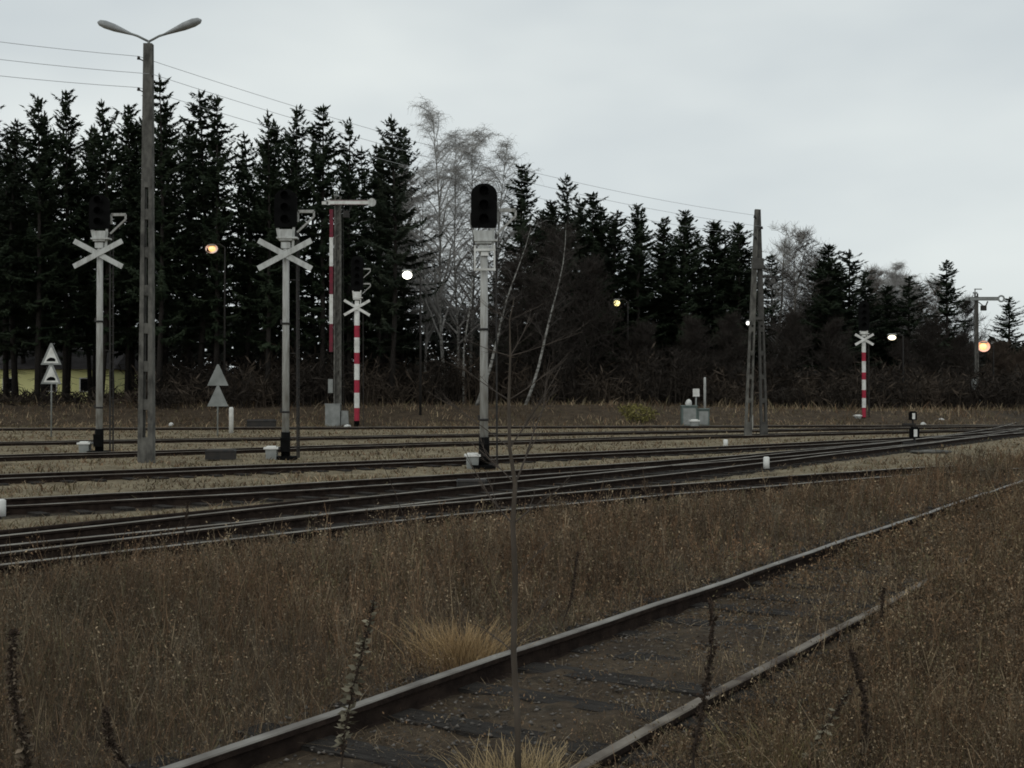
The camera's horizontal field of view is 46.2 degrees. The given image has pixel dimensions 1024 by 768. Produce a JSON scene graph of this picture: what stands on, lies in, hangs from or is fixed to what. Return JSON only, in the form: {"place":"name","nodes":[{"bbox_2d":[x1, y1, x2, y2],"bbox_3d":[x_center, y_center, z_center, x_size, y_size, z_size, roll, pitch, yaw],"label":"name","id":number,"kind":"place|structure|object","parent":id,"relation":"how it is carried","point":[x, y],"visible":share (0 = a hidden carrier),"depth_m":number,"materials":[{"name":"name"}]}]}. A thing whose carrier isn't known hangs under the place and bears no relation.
{"place":"outdoors","nodes":[
{"label":"outdoors","id":0,"kind":"place"},
{"bbox_2d":[0,404,1023,767],"bbox_3d":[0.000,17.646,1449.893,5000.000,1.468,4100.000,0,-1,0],"label":"ground","id":1,"kind":"structure","parent":0,"point":[564,708],"depth_m":10.78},
{"bbox_2d":[3,627,40,767],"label":"weed stalk","id":2,"kind":"object","parent":1,"relation":"on","point":[24,752],"visible":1,"depth_m":5.58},
{"bbox_2d":[0,105,46,388],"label":"spruce tree","id":3,"kind":"object","parent":1,"relation":"on","point":[5,295],"visible":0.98,"depth_m":86.16,"materials":[{"name":"green plant"}]},
{"bbox_2d":[0,134,46,403],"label":"spruce tree","id":4,"kind":"object","parent":1,"relation":"on","point":[6,367],"visible":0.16,"depth_m":95.37,"materials":[{"name":"green plant"}]},
{"bbox_2d":[0,118,63,401],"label":"spruce tree","id":5,"kind":"object","parent":1,"relation":"on","point":[12,322],"visible":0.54,"depth_m":91.54,"materials":[{"name":"green plant"}]},
{"bbox_2d":[0,111,90,402],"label":"spruce tree","id":6,"kind":"object","parent":1,"relation":"on","point":[42,387],"visible":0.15,"depth_m":95.83,"materials":[{"name":"green plant"}]},
{"bbox_2d":[0,92,96,404],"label":"spruce tree","id":7,"kind":"object","parent":1,"relation":"on","point":[40,300],"visible":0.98,"depth_m":87.92,"materials":[{"name":"green plant"}]},
{"bbox_2d":[13,89,118,403],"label":"spruce tree","id":8,"kind":"object","parent":1,"relation":"on","point":[67,270],"visible":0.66,"depth_m":91.87,"materials":[{"name":"green plant"}]},
{"bbox_2d":[0,348,138,402],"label":"house","id":9,"kind":"structure","parent":1,"relation":"on","point":[26,383],"depth_m":117.02,"materials":[{"name":"paint"}]},
{"bbox_2d":[29,132,115,402],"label":"spruce tree","id":10,"kind":"object","parent":1,"relation":"on","point":[70,350],"visible":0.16,"depth_m":96.24,"materials":[{"name":"green plant"}]},
{"bbox_2d":[49,127,111,399],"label":"spruce tree","id":11,"kind":"object","parent":1,"relation":"on","point":[89,365],"visible":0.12,"depth_m":98.08,"materials":[{"name":"green plant"}]},
{"bbox_2d":[49,98,147,396],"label":"spruce tree","id":12,"kind":"object","parent":1,"relation":"on","point":[107,167],"visible":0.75,"depth_m":88.74,"materials":[{"name":"green plant"}]},
{"bbox_2d":[72,195,126,451],"bbox_3d":[-13.827,-1.973,40.296,1.717,8.758,0.695,0,-1,0],"label":"light signal","id":13,"kind":"object","parent":1,"relation":"on","point":[100,216],"visible":0.98,"depth_m":40.21,"materials":[{"name":"grey paint"}]},
{"bbox_2d":[99,704,129,767],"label":"weed stalk","id":14,"kind":"object","parent":1,"relation":"on","point":[109,733],"visible":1,"depth_m":5.77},
{"bbox_2d":[73,103,188,403],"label":"spruce tree","id":15,"kind":"object","parent":1,"relation":"on","point":[126,183],"visible":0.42,"depth_m":93.84,"materials":[{"name":"green plant"}]},
{"bbox_2d":[97,18,201,462],"bbox_3d":[-10.520,-4.093,34.762,3.032,13.074,0.314,0,-1,0],"label":"lamp post","id":16,"kind":"object","parent":1,"relation":"on","point":[145,448],"visible":0.98,"depth_m":34.67,"materials":[{"name":"concrete"}]},
{"bbox_2d":[106,73,220,403],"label":"spruce tree","id":17,"kind":"object","parent":1,"relation":"on","point":[171,165],"visible":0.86,"depth_m":86.96,"materials":[{"name":"green plant"}]},
{"bbox_2d":[136,100,194,383],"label":"spruce tree","id":18,"kind":"object","parent":1,"relation":"on","point":[169,190],"visible":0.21,"depth_m":99.68,"materials":[{"name":"green plant"}]},
{"bbox_2d":[169,120,223,380],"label":"spruce tree","id":19,"kind":"object","parent":1,"relation":"on","point":[187,149],"visible":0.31,"depth_m":99.38,"materials":[{"name":"green plant"}]},
{"bbox_2d":[147,90,256,383],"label":"spruce tree","id":20,"kind":"object","parent":1,"relation":"on","point":[197,325],"visible":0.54,"depth_m":91.28,"materials":[{"name":"green plant"}]},
{"bbox_2d":[163,95,263,387],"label":"spruce tree","id":21,"kind":"object","parent":1,"relation":"on","point":[217,256],"visible":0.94,"depth_m":87.84,"materials":[{"name":"green plant"}]},
{"bbox_2d":[206,149,279,378],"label":"spruce tree","id":22,"kind":"object","parent":1,"relation":"on","point":[242,334],"visible":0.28,"depth_m":99.05,"materials":[{"name":"green plant"}]},
{"bbox_2d":[211,131,291,376],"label":"spruce tree","id":23,"kind":"object","parent":1,"relation":"on","point":[248,189],"visible":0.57,"depth_m":92.94,"materials":[{"name":"green plant"}]},
{"bbox_2d":[220,142,307,365],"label":"spruce tree","id":24,"kind":"object","parent":1,"relation":"on","point":[263,163],"visible":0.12,"depth_m":99.26,"materials":[{"name":"green plant"}]},
{"bbox_2d":[231,109,312,403],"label":"spruce tree","id":25,"kind":"object","parent":1,"relation":"on","point":[271,290],"visible":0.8,"depth_m":87.24,"materials":[{"name":"green plant"}]},
{"bbox_2d":[257,189,314,459],"bbox_3d":[-6.880,-1.781,36.589,1.717,8.291,0.695,0,-1,0],"label":"light signal","id":26,"kind":"object","parent":1,"relation":"on","point":[286,213],"visible":0.98,"depth_m":36.49,"materials":[{"name":"grey paint"}]},
{"bbox_2d":[253,104,329,371],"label":"spruce tree","id":27,"kind":"object","parent":1,"relation":"on","point":[297,152],"visible":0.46,"depth_m":92.03,"materials":[{"name":"green plant"}]},
{"bbox_2d":[259,134,353,369],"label":"spruce tree","id":28,"kind":"object","parent":1,"relation":"on","point":[312,326],"visible":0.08,"depth_m":103.47,"materials":[{"name":"green plant"}]},
{"bbox_2d":[283,103,373,401],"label":"spruce tree","id":29,"kind":"object","parent":1,"relation":"on","point":[322,159],"visible":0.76,"depth_m":88.77,"materials":[{"name":"green plant"}]},
{"bbox_2d":[322,190,375,426],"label":"semaphore","id":30,"kind":"object","parent":1,"relation":"on","point":[335,415],"visible":0.95,"depth_m":77.95,"materials":[{"name":"metal"}]},
{"bbox_2d":[300,117,404,401],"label":"spruce tree","id":31,"kind":"object","parent":1,"relation":"on","point":[350,188],"visible":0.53,"depth_m":91.00,"materials":[{"name":"green plant"}]},
{"bbox_2d":[332,595,378,767],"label":"weed stalk","id":32,"kind":"object","parent":1,"relation":"on","point":[365,640],"visible":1,"depth_m":5.68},
{"bbox_2d":[344,256,370,426],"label":"light signal","id":33,"kind":"object","parent":1,"relation":"on","point":[357,277],"visible":1,"depth_m":76.23,"materials":[{"name":"white paint"}]},
{"bbox_2d":[342,146,392,367],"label":"spruce tree","id":34,"kind":"object","parent":1,"relation":"on","point":[361,220],"visible":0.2,"depth_m":104.49,"materials":[{"name":"green plant"}]},
{"bbox_2d":[333,144,422,381],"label":"spruce tree","id":35,"kind":"object","parent":1,"relation":"on","point":[378,351],"visible":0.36,"depth_m":93.58,"materials":[{"name":"green plant"}]},
{"bbox_2d":[356,143,422,372],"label":"spruce tree","id":36,"kind":"object","parent":1,"relation":"on","point":[386,335],"visible":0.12,"depth_m":102.15,"materials":[{"name":"green plant"}]},
{"bbox_2d":[342,113,449,402],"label":"spruce tree","id":37,"kind":"object","parent":1,"relation":"on","point":[388,307],"visible":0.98,"depth_m":87.01,"materials":[{"name":"green plant"}]},
{"bbox_2d":[364,127,445,382],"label":"spruce tree","id":38,"kind":"object","parent":1,"relation":"on","point":[401,171],"visible":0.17,"depth_m":104.30,"materials":[{"name":"green plant"}]},
{"bbox_2d":[359,96,496,377],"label":"birch tree","id":39,"kind":"object","parent":1,"relation":"on","point":[428,114],"visible":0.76,"depth_m":97.72,"materials":[{"name":"grey plant"}]},
{"bbox_2d":[389,158,490,371],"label":"birch tree","id":40,"kind":"object","parent":1,"relation":"on","point":[426,332],"visible":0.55,"depth_m":99.89,"materials":[{"name":"grey plant"}]},
{"bbox_2d":[383,127,547,371],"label":"birch tree","id":41,"kind":"object","parent":1,"relation":"on","point":[463,266],"visible":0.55,"depth_m":98.80,"materials":[{"name":"grey plant"}]},
{"bbox_2d":[377,611,555,673],"bbox_3d":[-0.383,1.815,8.327,1.206,0.319,1.159,0,-1,-35],"label":"grass tuft","id":42,"kind":"object","parent":1,"relation":"on","point":[472,655],"visible":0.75,"depth_m":8.30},
{"bbox_2d":[444,237,491,403],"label":"birch tree","id":43,"kind":"object","parent":1,"relation":"on","point":[467,321],"visible":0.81,"depth_m":88.08,"materials":[{"name":"grey plant"}]},
{"bbox_2d":[413,124,538,374],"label":"birch tree","id":44,"kind":"object","parent":1,"relation":"on","point":[472,135],"visible":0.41,"depth_m":100.89,"materials":[{"name":"grey plant"}]},
{"bbox_2d":[471,183,516,468],"bbox_3d":[-0.486,-1.511,31.968,1.218,7.647,0.695,0,-1,0],"label":"light signal","id":45,"kind":"object","parent":1,"relation":"on","point":[484,212],"visible":0.96,"depth_m":31.87,"materials":[{"name":"grey paint"}]},
{"bbox_2d":[393,728,601,767],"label":"grass tuft","id":46,"kind":"object","parent":1,"relation":"on","point":[524,764],"visible":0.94,"depth_m":5.83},
{"bbox_2d":[471,225,533,404],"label":"birch tree","id":47,"kind":"object","parent":1,"relation":"on","point":[499,326],"visible":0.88,"depth_m":86.03,"materials":[{"name":"grey plant"}]},
{"bbox_2d":[425,298,583,767],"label":"sapling","id":48,"kind":"object","parent":1,"relation":"on","point":[514,667],"visible":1,"depth_m":5.69,"materials":[{"name":"brown plant"}]},
{"bbox_2d":[448,133,567,364],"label":"birch tree","id":49,"kind":"object","parent":1,"relation":"on","point":[500,151],"visible":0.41,"depth_m":102.98,"materials":[{"name":"grey plant"}]},
{"bbox_2d":[0,439,1023,767],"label":"dry weeds","id":50,"kind":"object","parent":1,"relation":"on","point":[140,585],"visible":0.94,"depth_m":9.98,"materials":[{"name":"plant"}]},
{"bbox_2d":[0,339,1023,409],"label":"undergrowth","id":51,"kind":"object","parent":1,"relation":"on","point":[177,387],"visible":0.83,"depth_m":90.44,"materials":[{"name":"plant"}]},
{"bbox_2d":[0,428,1023,563],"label":"railway track","id":52,"kind":"structure","parent":1,"relation":"on","point":[524,488],"depth_m":20.27,"materials":[{"name":"metal"}]},
{"bbox_2d":[0,498,328,534],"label":"check rail","id":53,"kind":"object","parent":52,"relation":"on","point":[65,525],"visible":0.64,"depth_m":16.56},
{"bbox_2d":[0,422,1023,518],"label":"railway track","id":54,"kind":"structure","parent":1,"relation":"on","point":[78,503],"depth_m":23.27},
{"bbox_2d":[0,420,1023,543],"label":"yard grass","id":55,"kind":"structure","parent":1,"relation":"on","point":[296,475],"depth_m":37.15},
{"bbox_2d":[0,465,1023,578],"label":"railway track","id":56,"kind":"structure","parent":1,"relation":"on","point":[775,481],"depth_m":18.81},
{"bbox_2d":[0,430,1023,485],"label":"railway track","id":57,"kind":"structure","parent":1,"relation":"on","point":[129,474],"depth_m":32.11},
{"bbox_2d":[0,392,1023,427],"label":"bank grass","id":58,"kind":"structure","parent":1,"relation":"on","point":[928,409],"depth_m":83.69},
{"bbox_2d":[0,428,1023,461],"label":"railway track","id":59,"kind":"structure","parent":1,"relation":"on","point":[52,456],"depth_m":45.64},
{"bbox_2d":[0,425,1023,445],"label":"railway track","id":60,"kind":"structure","parent":1,"relation":"on","point":[170,440],"depth_m":55.99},
{"bbox_2d":[0,424,1023,430],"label":"railway track","id":61,"kind":"structure","parent":1,"relation":"on","point":[431,427],"depth_m":71.51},
{"bbox_2d":[462,164,567,371],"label":"spruce tree","id":62,"kind":"object","parent":1,"relation":"on","point":[522,202],"visible":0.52,"depth_m":96.03,"materials":[{"name":"green plant"}]},
{"bbox_2d":[453,252,583,403],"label":"bare bush","id":63,"kind":"object","parent":1,"relation":"on","point":[513,325],"visible":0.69,"depth_m":90.57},
{"bbox_2d":[46,302,1023,383],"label":"distant wood","id":64,"kind":"object","parent":1,"relation":"on","point":[434,342],"visible":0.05,"depth_m":138.25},
{"bbox_2d":[473,216,624,400],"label":"bare bush","id":65,"kind":"object","parent":1,"relation":"on","point":[538,290],"visible":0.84,"depth_m":89.91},
{"bbox_2d":[524,222,586,404],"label":"birch tree","id":66,"kind":"object","parent":1,"relation":"on","point":[543,342],"visible":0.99,"depth_m":86.00,"materials":[{"name":"grey plant"}]},
{"bbox_2d":[533,173,610,377],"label":"spruce tree","id":67,"kind":"object","parent":1,"relation":"on","point":[566,208],"visible":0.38,"depth_m":97.00,"materials":[{"name":"green plant"}]},
{"bbox_2d":[131,478,1023,767],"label":"railway track","id":68,"kind":"structure","parent":1,"relation":"on","point":[397,704],"depth_m":7.42,"materials":[{"name":"metal"}]},
{"bbox_2d":[524,250,633,395],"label":"bare bush","id":69,"kind":"object","parent":1,"relation":"on","point":[589,288],"visible":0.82,"depth_m":92.48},
{"bbox_2d":[544,191,647,380],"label":"spruce tree","id":70,"kind":"object","parent":1,"relation":"on","point":[591,239],"visible":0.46,"depth_m":99.79,"materials":[{"name":"green plant"}]},
{"bbox_2d":[584,209,654,381],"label":"spruce tree","id":71,"kind":"object","parent":1,"relation":"on","point":[617,238],"visible":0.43,"depth_m":104.14,"materials":[{"name":"green plant"}]},
{"bbox_2d":[600,206,681,375],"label":"spruce tree","id":72,"kind":"object","parent":1,"relation":"on","point":[637,258],"visible":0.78,"depth_m":100.24,"materials":[{"name":"green plant"}]},
{"bbox_2d":[611,315,671,387],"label":"bare bush","id":73,"kind":"object","parent":1,"relation":"on","point":[644,333],"visible":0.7,"depth_m":94.63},
{"bbox_2d":[606,203,676,369],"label":"spruce tree","id":74,"kind":"object","parent":1,"relation":"on","point":[633,234],"visible":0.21,"depth_m":109.72,"materials":[{"name":"green plant"}]},
{"bbox_2d":[261,460,1023,767],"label":"weed thicket","id":75,"kind":"object","parent":1,"relation":"on","point":[1013,582],"visible":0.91,"depth_m":7.59,"materials":[{"name":"plant"}]},
{"bbox_2d":[623,216,702,376],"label":"spruce tree","id":76,"kind":"object","parent":1,"relation":"on","point":[660,257],"visible":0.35,"depth_m":105.74,"materials":[{"name":"green plant"}]},
{"bbox_2d":[636,209,720,374],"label":"spruce tree","id":77,"kind":"object","parent":1,"relation":"on","point":[685,287],"visible":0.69,"depth_m":101.79,"materials":[{"name":"green plant"}]},
{"bbox_2d":[661,313,729,399],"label":"bare bush","id":78,"kind":"object","parent":1,"relation":"on","point":[694,338],"visible":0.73,"depth_m":94.58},
{"bbox_2d":[687,597,718,767],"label":"weed stalk","id":79,"kind":"object","parent":1,"relation":"on","point":[704,701],"visible":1,"depth_m":5.58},
{"bbox_2d":[657,221,761,375],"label":"spruce tree","id":80,"kind":"object","parent":1,"relation":"on","point":[716,285],"visible":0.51,"depth_m":104.57,"materials":[{"name":"green plant"}]},
{"bbox_2d":[695,306,757,392],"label":"bare bush","id":81,"kind":"object","parent":1,"relation":"on","point":[729,333],"visible":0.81,"depth_m":95.60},
{"bbox_2d":[701,221,776,375],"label":"spruce tree","id":82,"kind":"object","parent":1,"relation":"on","point":[747,266],"visible":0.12,"depth_m":108.55,"materials":[{"name":"green plant"}]},
{"bbox_2d":[705,223,781,373],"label":"spruce tree","id":83,"kind":"object","parent":1,"relation":"on","point":[744,296],"visible":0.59,"depth_m":103.25,"materials":[{"name":"green plant"}]},
{"bbox_2d":[744,209,779,434],"bbox_3d":[11.801,-2.776,56.706,1.740,10.955,0.640,0,-1,0],"label":"power pole","id":84,"kind":"object","parent":1,"relation":"on","point":[757,265],"visible":0.98,"depth_m":56.66,"materials":[{"name":"concrete"}]},
{"bbox_2d":[744,254,809,375],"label":"spruce tree","id":85,"kind":"object","parent":1,"relation":"on","point":[769,257],"visible":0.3,"depth_m":109.67,"materials":[{"name":"green plant"}]},
{"bbox_2d":[741,220,821,379],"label":"bare tree","id":86,"kind":"object","parent":1,"relation":"on","point":[783,256],"visible":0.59,"depth_m":108.17,"materials":[{"name":"plant"}]},
{"bbox_2d":[661,712,914,767],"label":"grass tuft","id":87,"kind":"object","parent":1,"relation":"on","point":[804,764],"visible":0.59,"depth_m":6.01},
{"bbox_2d":[746,237,835,373],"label":"bare tree","id":88,"kind":"object","parent":1,"relation":"on","point":[799,249],"visible":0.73,"depth_m":103.92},
{"bbox_2d":[764,224,826,372],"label":"bare tree","id":89,"kind":"object","parent":1,"relation":"on","point":[806,233],"visible":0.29,"depth_m":112.61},
{"bbox_2d":[754,307,846,403],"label":"bare bush","id":90,"kind":"object","parent":1,"relation":"on","point":[793,333],"visible":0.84,"depth_m":97.59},
{"bbox_2d":[770,243,880,377],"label":"spruce tree","id":91,"kind":"object","parent":1,"relation":"on","point":[826,306],"visible":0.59,"depth_m":105.41,"materials":[{"name":"green plant"}]},
{"bbox_2d":[811,313,869,393],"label":"bare bush","id":92,"kind":"object","parent":1,"relation":"on","point":[839,354],"visible":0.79,"depth_m":99.59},
{"bbox_2d":[801,249,897,371],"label":"spruce tree","id":93,"kind":"object","parent":1,"relation":"on","point":[850,265],"visible":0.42,"depth_m":108.62,"materials":[{"name":"green plant"}]},
{"bbox_2d":[848,649,874,767],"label":"weed stalk","id":94,"kind":"object","parent":1,"relation":"on","point":[860,677],"visible":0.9,"depth_m":5.78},
{"bbox_2d":[855,301,873,417],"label":"light signal","id":95,"kind":"object","parent":1,"relation":"on","point":[863,317],"visible":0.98,"depth_m":83.94,"materials":[{"name":"white paint"}]},
{"bbox_2d":[850,270,892,380],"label":"spruce tree","id":96,"kind":"object","parent":1,"relation":"on","point":[863,279],"visible":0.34,"depth_m":113.66,"materials":[{"name":"green plant"}]},
{"bbox_2d":[853,285,915,375],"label":"spruce tree","id":97,"kind":"object","parent":1,"relation":"on","point":[888,297],"visible":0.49,"depth_m":114.92,"materials":[{"name":"green plant"}]},
{"bbox_2d":[863,261,921,367],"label":"birch tree","id":98,"kind":"object","parent":1,"relation":"on","point":[898,267],"visible":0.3,"depth_m":117.57,"materials":[{"name":"grey plant"}]},
{"bbox_2d":[880,334,931,382],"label":"bare bush","id":99,"kind":"object","parent":1,"relation":"on","point":[897,353],"visible":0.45,"depth_m":107.55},
{"bbox_2d":[870,276,948,370],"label":"spruce tree","id":100,"kind":"object","parent":1,"relation":"on","point":[905,310],"visible":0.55,"depth_m":113.23,"materials":[{"name":"green plant"}]},
{"bbox_2d":[896,313,967,383],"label":"bare bush","id":101,"kind":"object","parent":1,"relation":"on","point":[932,333],"visible":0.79,"depth_m":109.59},
{"bbox_2d":[912,259,980,373],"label":"spruce tree","id":102,"kind":"object","parent":1,"relation":"on","point":[950,296],"visible":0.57,"depth_m":115.84,"materials":[{"name":"green plant"}]},
{"bbox_2d":[934,331,980,387],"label":"bare bush","id":103,"kind":"object","parent":1,"relation":"on","point":[958,343],"visible":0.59,"depth_m":109.69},
{"bbox_2d":[937,292,993,370],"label":"bare tree","id":104,"kind":"object","parent":1,"relation":"on","point":[968,309],"visible":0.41,"depth_m":120.80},
{"bbox_2d":[965,289,1004,408],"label":"semaphore","id":105,"kind":"object","parent":1,"relation":"on","point":[975,299],"visible":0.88,"depth_m":97.95,"materials":[{"name":"metal"}]},
{"bbox_2d":[979,333,1016,383],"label":"bare bush","id":106,"kind":"object","parent":1,"relation":"on","point":[1003,348],"visible":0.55,"depth_m":111.59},
{"bbox_2d":[980,297,1023,373],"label":"spruce tree","id":107,"kind":"object","parent":1,"relation":"on","point":[1007,324],"visible":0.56,"depth_m":123.75,"materials":[{"name":"green plant"}]},
{"bbox_2d":[0,0,1023,369],"label":"sky","id":108,"kind":"structure","parent":0,"point":[893,130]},
{"bbox_2d":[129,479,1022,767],"bbox_3d":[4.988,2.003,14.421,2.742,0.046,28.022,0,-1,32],"label":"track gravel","id":109,"kind":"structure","parent":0,"point":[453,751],"depth_m":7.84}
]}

